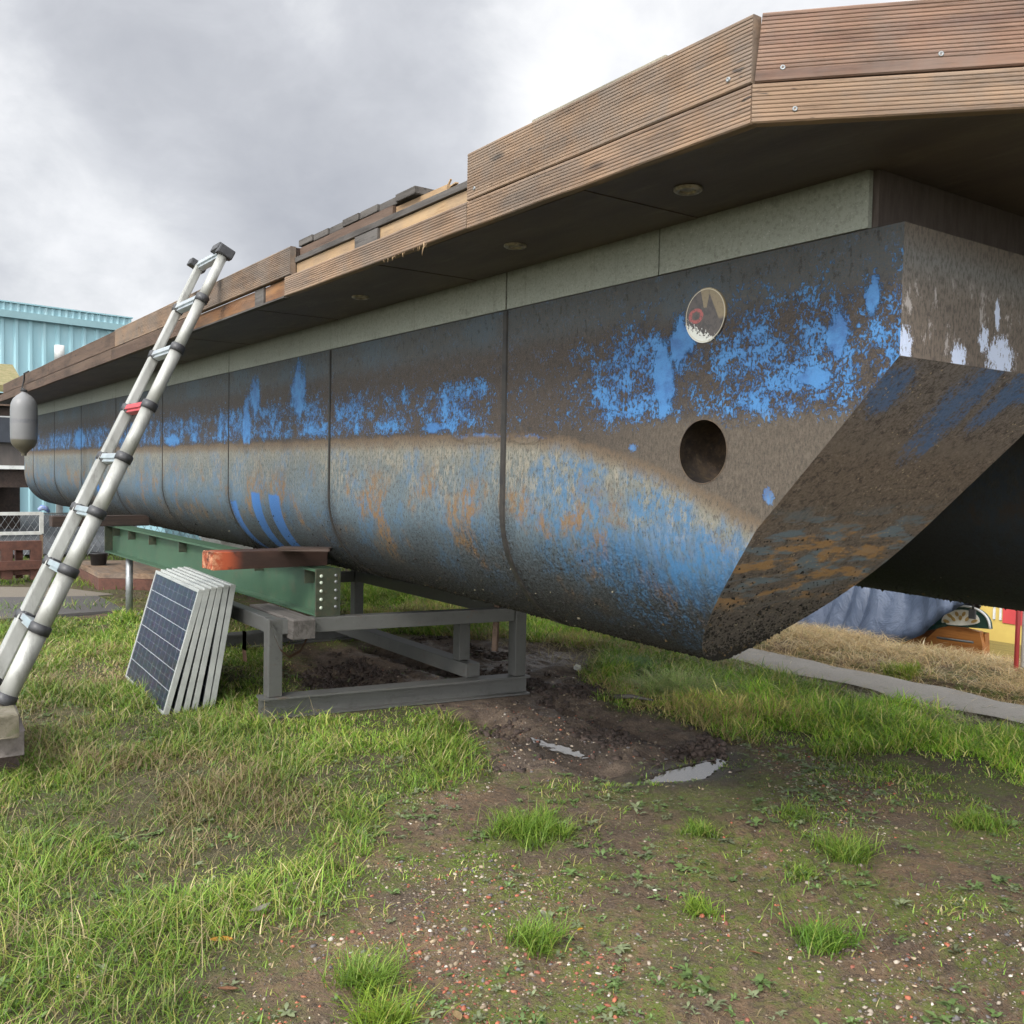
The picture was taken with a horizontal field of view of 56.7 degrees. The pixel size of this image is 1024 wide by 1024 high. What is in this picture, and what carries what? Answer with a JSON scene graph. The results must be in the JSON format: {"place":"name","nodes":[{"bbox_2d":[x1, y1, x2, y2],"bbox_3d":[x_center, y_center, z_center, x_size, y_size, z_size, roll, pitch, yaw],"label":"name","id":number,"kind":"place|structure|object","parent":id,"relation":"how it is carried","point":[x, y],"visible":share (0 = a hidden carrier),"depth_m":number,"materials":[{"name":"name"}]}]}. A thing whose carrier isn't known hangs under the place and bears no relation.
{"place":"outdoors","nodes":[
{"label":"outdoors","id":0,"kind":"place"},
{"bbox_2d":[0,364,19,528],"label":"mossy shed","id":1,"kind":"structure","parent":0,"point":[9,499],"depth_m":17.10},
{"bbox_2d":[0,300,132,514],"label":"blue warehouse","id":2,"kind":"structure","parent":0,"point":[34,336],"depth_m":21.75,"materials":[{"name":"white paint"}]},
{"bbox_2d":[0,514,136,554],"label":"yard asphalt","id":3,"kind":"structure","parent":0,"point":[30,519],"depth_m":15.66,"materials":[{"name":"grey asphalt"}]},
{"bbox_2d":[0,404,28,487],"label":"moored boat","id":4,"kind":"object","parent":3,"relation":"on","point":[12,466],"visible":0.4,"depth_m":14.76,"materials":[{"name":"black paint"}]},
{"bbox_2d":[137,526,200,539],"bbox_3d":[-4.767,-0.663,15.729,2.350,2.300,1.740,-1,3,-35],"label":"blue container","id":5,"kind":"object","parent":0,"point":[171,532],"visible":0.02,"depth_m":14.59,"materials":[{"name":"metal"}]},
{"bbox_2d":[0,0,911,321],"label":"sky","id":6,"kind":"structure","parent":0,"point":[138,138],"materials":[{"name":"grey"}]},
{"bbox_2d":[0,548,1023,1023],"bbox_3d":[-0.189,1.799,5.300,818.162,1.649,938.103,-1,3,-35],"label":"ground","id":7,"kind":"structure","parent":0,"point":[928,858],"depth_m":2.96,"materials":[{"name":"brown soil"}]},
{"bbox_2d":[0,756,19,774],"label":"concrete block","id":8,"kind":"object","parent":7,"relation":"on","point":[14,760],"depth_m":3.83,"materials":[{"name":"grey concrete"}]},
{"bbox_2d":[0,704,24,757],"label":"paving slab","id":9,"kind":"object","parent":8,"relation":"on","point":[11,747],"depth_m":3.75,"materials":[{"name":"grey concrete"}]},
{"bbox_2d":[0,685,19,739],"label":"wooden block","id":10,"kind":"object","parent":9,"relation":"on","point":[9,721],"depth_m":3.65,"materials":[{"name":"wood"}]},
{"bbox_2d":[0,242,235,705],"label":"telescopic ladder","id":11,"kind":"object","parent":10,"relation":"on","point":[37,627],"visible":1,"depth_m":4.29,"materials":[{"name":"metal"}]},
{"bbox_2d":[0,540,42,579],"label":"wooden pallet","id":12,"kind":"object","parent":7,"relation":"on","point":[18,567],"visible":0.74,"depth_m":9.80,"materials":[{"name":"brown wood"}]},
{"bbox_2d":[0,512,43,556],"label":"gate frame","id":13,"kind":"object","parent":7,"relation":"on","point":[40,532],"visible":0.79,"depth_m":12.12,"materials":[{"name":"white paint"}]},
{"bbox_2d":[0,587,113,596],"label":"concrete strip","id":14,"kind":"object","parent":7,"relation":"on","point":[13,591],"visible":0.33,"depth_m":8.93,"materials":[{"name":"grey concrete"}]},
{"bbox_2d":[0,596,125,621],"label":"paved area","id":15,"kind":"object","parent":7,"relation":"on","point":[84,610],"visible":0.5,"depth_m":8.04,"materials":[{"name":"grey concrete"}]},
{"bbox_2d":[78,560,160,590],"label":"timber platform","id":16,"kind":"structure","parent":7,"relation":"on","point":[110,574],"depth_m":9.45,"materials":[{"name":"brown wood"}]},
{"bbox_2d":[89,552,107,565],"bbox_3d":[-4.400,0.498,10.097,0.190,0.130,0.190,-1,3,-35],"label":"black bucket","id":17,"kind":"object","parent":16,"relation":"on","point":[98,558],"visible":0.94,"depth_m":10.03,"materials":[{"name":"plastic"}]},
{"bbox_2d":[110,559,141,619],"bbox_3d":[-3.121,0.612,7.736,0.240,0.496,0.320,-1,3,-35],"label":"prop post","id":18,"kind":"object","parent":7,"relation":"on","point":[129,583],"visible":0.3,"depth_m":7.71,"materials":[{"name":"metal"}]},
{"bbox_2d":[0,513,255,555],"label":"chain link fence","id":19,"kind":"object","parent":7,"relation":"on","point":[57,531],"visible":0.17,"depth_m":12.29,"materials":[{"name":"metal"}]},
{"bbox_2d":[37,505,49,512],"bbox_3d":[-6.050,-0.040,12.261,0.154,0.104,0.070,-1,3,-35],"label":"blue rag","id":20,"kind":"object","parent":19,"relation":"on","point":[44,508],"visible":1,"depth_m":12.24,"materials":[{"name":"fabric"}]},
{"bbox_2d":[125,570,203,714],"bbox_3d":[-1.927,0.689,5.216,0.030,0.655,0.994,18,-7,-32],"label":"solar panel","id":21,"kind":"object","parent":7,"relation":"on","point":[163,637],"visible":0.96,"depth_m":5.12,"materials":[{"name":"glass"}]},
{"bbox_2d":[161,569,209,712],"bbox_3d":[-1.893,0.686,5.239,0.030,0.655,0.994,16,-6,-32],"label":"solar panel","id":22,"kind":"object","parent":7,"relation":"on","point":[181,684],"visible":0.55,"depth_m":4.83,"materials":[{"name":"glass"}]},
{"bbox_2d":[166,568,216,710],"bbox_3d":[-1.861,0.683,5.263,0.030,0.655,0.994,14,-5,-32],"label":"solar panel","id":23,"kind":"object","parent":7,"relation":"on","point":[188,693],"visible":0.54,"depth_m":4.85,"materials":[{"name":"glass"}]},
{"bbox_2d":[172,568,222,709],"bbox_3d":[-1.829,0.682,5.283,0.030,0.655,0.994,13,-4,-32],"label":"solar panel","id":24,"kind":"object","parent":7,"relation":"on","point":[204,659],"visible":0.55,"depth_m":4.87,"materials":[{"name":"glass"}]},
{"bbox_2d":[177,567,228,709],"bbox_3d":[-1.795,0.679,5.311,0.030,0.655,0.994,11,-3,-33],"label":"solar panel","id":25,"kind":"object","parent":7,"relation":"on","point":[208,679],"visible":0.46,"depth_m":4.90,"materials":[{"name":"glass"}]},
{"bbox_2d":[184,566,235,708],"bbox_3d":[-1.766,0.678,5.334,0.030,0.655,0.994,11,-3,-33],"label":"solar panel","id":26,"kind":"object","parent":7,"relation":"on","point":[222,642],"visible":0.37,"depth_m":4.92,"materials":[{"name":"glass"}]},
{"bbox_2d":[209,936,232,940],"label":"fallen leaf","id":27,"kind":"object","parent":7,"relation":"on","point":[225,937],"visible":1,"depth_m":2.52,"materials":[{"name":"orange plant"}]},
{"bbox_2d":[199,536,252,548],"bbox_3d":[-3.530,0.498,11.735,0.427,0.369,0.840,-1,3,-35],"label":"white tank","id":28,"kind":"object","parent":7,"relation":"on","point":[224,543],"visible":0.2,"depth_m":11.42,"materials":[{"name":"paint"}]},
{"bbox_2d":[218,986,238,989],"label":"fallen leaf","id":29,"kind":"object","parent":7,"relation":"on","point":[227,987],"visible":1,"depth_m":2.27,"materials":[{"name":"brown plant"}]},
{"bbox_2d":[249,902,269,910],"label":"fallen leaf","id":30,"kind":"object","parent":7,"relation":"on","point":[260,907],"visible":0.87,"depth_m":2.65,"materials":[{"name":"beige plant"}]},
{"bbox_2d":[306,923,434,1017],"bbox_3d":[-0.332,1.107,2.328,0.362,0.103,0.365,-1,3,-35],"label":"grass tuft","id":31,"kind":"object","parent":7,"relation":"on","point":[354,975],"visible":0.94,"depth_m":2.30,"materials":[{"name":"green plant"}]},
{"bbox_2d":[225,570,529,719],"bbox_3d":[-1.114,0.673,5.795,1.496,0.620,2.165,-1,3,-35],"label":"steel stand","id":32,"kind":"object","parent":7,"relation":"on","point":[471,683],"visible":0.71,"depth_m":5.17,"materials":[{"name":"grey metal"}]},
{"bbox_2d":[104,526,340,616],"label":"green steel beam","id":33,"kind":"structure","parent":32,"relation":"on","point":[313,590],"depth_m":5.71,"materials":[{"name":"metal"}]},
{"bbox_2d":[49,515,149,526],"bbox_3d":[-3.402,0.072,7.839,0.754,0.087,0.142,-1,3,-35],"label":"timber block","id":34,"kind":"object","parent":33,"relation":"on","point":[112,520],"depth_m":7.85,"materials":[{"name":"brown wood"}]},
{"bbox_2d":[202,548,327,570],"bbox_3d":[-1.266,0.238,4.889,0.618,0.090,0.153,-1,3,-35],"label":"timber block","id":35,"kind":"object","parent":33,"relation":"on","point":[229,559],"depth_m":4.80,"materials":[{"name":"brown wood"}]},
{"bbox_2d":[277,546,331,551],"bbox_3d":[-1.053,0.189,4.831,0.264,0.019,0.103,1,2,-1],"label":"timber wedge","id":36,"kind":"object","parent":35,"relation":"on","point":[304,549],"visible":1,"depth_m":4.78,"materials":[{"name":"wood"}]},
{"bbox_2d":[0,0,1023,660],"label":"pontoon boat","id":37,"kind":"object","parent":35,"relation":"on","point":[710,348],"visible":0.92,"depth_m":2.80,"materials":[{"name":"paint"}]},
{"bbox_2d":[10,370,37,455],"bbox_3d":[-4.803,-0.990,9.275,0.236,0.884,1.049,0,3,-31],"label":"boat fender","id":38,"kind":"object","parent":37,"relation":"hanging from","point":[23,422],"visible":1,"depth_m":8.85,"materials":[{"name":"grey plastic"}]},
{"bbox_2d":[396,179,458,211],"bbox_3d":[-0.314,-1.047,3.240,0.100,0.056,0.673,-1,3,-38],"label":"splintered plank","id":39,"kind":"object","parent":37,"relation":"on","point":[423,197],"visible":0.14,"depth_m":3.12,"materials":[{"name":"brown wood"}]},
{"bbox_2d":[242,622,306,661],"bbox_3d":[-1.239,0.651,4.784,0.406,0.264,0.181,2,3,19],"label":"lifting strap","id":40,"kind":"object","parent":32,"relation":"attached to","point":[244,647],"visible":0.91,"depth_m":4.89,"materials":[{"name":"fabric"}]},
{"bbox_2d":[250,603,314,639],"bbox_3d":[-1.211,0.569,4.974,0.122,0.102,0.624,-1,3,-35],"label":"wood packing","id":41,"kind":"object","parent":32,"relation":"on","point":[301,626],"visible":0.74,"depth_m":4.75,"materials":[{"name":"grey wood"}]},
{"bbox_2d":[491,604,499,650],"bbox_3d":[-0.089,0.639,5.290,0.030,0.272,0.042,2,3,28],"label":"wooden batten","id":42,"kind":"object","parent":32,"relation":"hanging from","point":[495,634],"visible":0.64,"depth_m":5.28,"materials":[{"name":"wood"}]},
{"bbox_2d":[319,975,466,1023],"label":"grass tuft","id":43,"kind":"object","parent":7,"relation":"on","point":[379,1014],"visible":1,"depth_m":2.14,"materials":[{"name":"green plant"}]},
{"bbox_2d":[453,1010,461,1019],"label":"fallen leaf","id":44,"kind":"object","parent":7,"relation":"on","point":[457,1014],"visible":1,"depth_m":2.16,"materials":[{"name":"beige plant"}]},
{"bbox_2d":[295,635,727,778],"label":"mud clods","id":45,"kind":"object","parent":7,"relation":"on","point":[330,682],"visible":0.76,"depth_m":5.33,"materials":[{"name":"brown soil"}]},
{"bbox_2d":[0,554,1023,1023],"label":"grass","id":46,"kind":"structure","parent":7,"relation":"on","point":[838,720],"depth_m":3.96,"materials":[{"name":"green plant"}]},
{"bbox_2d":[0,653,1023,1023],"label":"weeds","id":47,"kind":"object","parent":7,"relation":"on","point":[686,971],"visible":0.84,"depth_m":2.93,"materials":[{"name":"green plant"}]},
{"bbox_2d":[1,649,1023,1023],"bbox_3d":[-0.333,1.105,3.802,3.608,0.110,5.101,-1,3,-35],"label":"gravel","id":48,"kind":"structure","parent":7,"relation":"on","point":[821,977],"depth_m":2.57,"materials":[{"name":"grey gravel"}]},
{"bbox_2d":[445,796,584,861],"bbox_3d":[0.021,1.081,3.237,0.520,0.101,0.480,0,3,-17],"label":"grass tuft","id":49,"kind":"object","parent":7,"relation":"on","point":[522,831],"visible":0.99,"depth_m":3.27,"materials":[{"name":"green plant"}]},
{"bbox_2d":[469,906,594,968],"bbox_3d":[0.063,1.107,2.536,0.331,0.095,0.337,-1,3,-35],"label":"grass tuft","id":50,"kind":"object","parent":7,"relation":"on","point":[542,935],"visible":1,"depth_m":2.51,"materials":[{"name":"green plant"}]},
{"bbox_2d":[523,811,590,846],"bbox_3d":[0.158,1.083,3.277,0.249,0.078,0.241,-1,3,-44],"label":"grass tuft","id":51,"kind":"object","parent":7,"relation":"on","point":[561,828],"visible":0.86,"depth_m":3.26,"materials":[{"name":"green plant"}]},
{"bbox_2d":[531,737,590,758],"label":"puddle","id":52,"kind":"object","parent":7,"relation":"on","point":[565,750],"visible":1,"depth_m":4.37,"materials":[{"name":"grey liquid"}]},
{"bbox_2d":[574,664,580,670],"bbox_3d":[0.419,0.992,6.053,0.046,0.043,0.034,15,31,25],"label":"plastic scrap","id":53,"kind":"object","parent":7,"relation":"on","point":[577,667],"visible":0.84,"depth_m":6.04,"materials":[{"name":"white paint"}]},
{"bbox_2d":[614,694,652,700],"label":"dead branch","id":54,"kind":"object","parent":7,"relation":"on","point":[626,696],"visible":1,"depth_m":5.21,"materials":[{"name":"grey wood"}]},
{"bbox_2d":[586,649,681,677],"bbox_3d":[0.824,0.964,6.128,0.830,0.127,0.638,-1,3,-35],"label":"grass tuft","id":55,"kind":"object","parent":7,"relation":"on","point":[640,661],"visible":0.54,"depth_m":6.10,"materials":[{"name":"green plant"}]},
{"bbox_2d":[641,758,727,782],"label":"puddle","id":56,"kind":"object","parent":7,"relation":"on","point":[703,770],"visible":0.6,"depth_m":4.05,"materials":[{"name":"grey liquid"}]},
{"bbox_2d":[602,659,787,703],"bbox_3d":[1.002,0.985,5.481,1.130,0.162,1.175,-1,3,-35],"label":"grass tuft","id":57,"kind":"object","parent":7,"relation":"on","point":[654,683],"visible":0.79,"depth_m":5.51,"materials":[{"name":"green plant"}]},
{"bbox_2d":[673,883,726,921],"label":"grass tuft","id":58,"kind":"object","parent":7,"relation":"on","point":[694,906],"visible":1,"depth_m":2.70,"materials":[{"name":"green plant"}]},
{"bbox_2d":[664,814,736,842],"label":"grass tuft","id":59,"kind":"object","parent":7,"relation":"on","point":[702,830],"visible":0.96,"depth_m":3.29,"materials":[{"name":"green plant"}]},
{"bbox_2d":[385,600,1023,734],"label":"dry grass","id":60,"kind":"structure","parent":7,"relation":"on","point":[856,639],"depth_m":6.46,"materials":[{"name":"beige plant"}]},
{"bbox_2d":[764,798,834,825],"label":"grass tuft","id":61,"kind":"object","parent":7,"relation":"on","point":[788,810],"visible":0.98,"depth_m":3.49,"materials":[{"name":"green plant"}]},
{"bbox_2d":[773,859,840,886],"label":"grass tuft","id":62,"kind":"object","parent":7,"relation":"on","point":[813,874],"visible":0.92,"depth_m":2.92,"materials":[{"name":"green plant"}]},
{"bbox_2d":[758,890,879,960],"bbox_3d":[0.820,1.121,2.540,0.356,0.109,0.327,3,3,29],"label":"grass tuft","id":63,"kind":"object","parent":7,"relation":"on","point":[818,938],"visible":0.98,"depth_m":2.52,"materials":[{"name":"green plant"}]},
{"bbox_2d":[792,822,914,872],"bbox_3d":[1.112,1.094,3.142,0.413,0.111,0.395,-1,3,-35],"label":"grass tuft","id":64,"kind":"object","parent":7,"relation":"on","point":[842,848],"visible":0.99,"depth_m":3.13,"materials":[{"name":"green plant"}]},
{"bbox_2d":[870,658,938,682],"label":"grass tuft","id":65,"kind":"object","parent":7,"relation":"on","point":[908,669],"visible":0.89,"depth_m":6.09,"materials":[{"name":"green plant"}]},
{"bbox_2d":[930,798,1023,841],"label":"grass tuft","id":66,"kind":"object","parent":7,"relation":"on","point":[974,820],"visible":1,"depth_m":3.43,"materials":[{"name":"green plant"}]},
{"bbox_2d":[1013,611,1020,670],"bbox_3d":[3.249,0.732,6.092,0.029,1.250,0.029,-1,3,-35],"label":"mooring post","id":67,"kind":"object","parent":7,"relation":"on","point":[1017,638],"visible":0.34,"depth_m":6.09,"materials":[{"name":"red metal"}]},
{"bbox_2d":[1020,611,1023,670],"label":"mooring post","id":68,"kind":"object","parent":7,"relation":"on","point":[1022,654],"visible":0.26,"depth_m":6.07,"materials":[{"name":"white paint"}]},
{"bbox_2d":[730,648,1023,722],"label":"path","id":69,"kind":"structure","parent":0,"point":[994,708],"depth_m":5.75,"materials":[{"name":"concrete"}]},
{"bbox_2d":[989,640,1020,663],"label":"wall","id":70,"kind":"structure","parent":0,"point":[1000,648],"depth_m":10.18,"materials":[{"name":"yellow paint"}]},
{"bbox_2d":[904,605,992,656],"bbox_3d":[2.975,1.107,8.869,1.349,0.973,3.682,-1,3,-35],"label":"wooden boat","id":71,"kind":"object","parent":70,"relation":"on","point":[950,628],"visible":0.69,"depth_m":7.20,"materials":[{"name":"brown wood"}]},
{"bbox_2d":[795,586,980,642],"bbox_3d":[3.187,0.715,8.435,1.340,0.996,2.732,-1,3,-35],"label":"tarpaulin","id":72,"kind":"object","parent":71,"relation":"on","point":[904,616],"visible":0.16,"depth_m":7.75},
{"bbox_2d":[968,604,975,618],"bbox_3d":[3.417,0.683,7.037,0.020,0.221,0.050,-1,3,-35],"label":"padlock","id":73,"kind":"object","parent":72,"relation":"hanging from","point":[972,613],"visible":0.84,"depth_m":7.03,"materials":[{"name":"grey metal"}]},
{"bbox_2d":[971,605,1022,644],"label":"painted barge","id":74,"kind":"object","parent":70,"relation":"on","point":[1003,620],"visible":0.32,"depth_m":10.64,"materials":[{"name":"yellow paint"}]}
]}

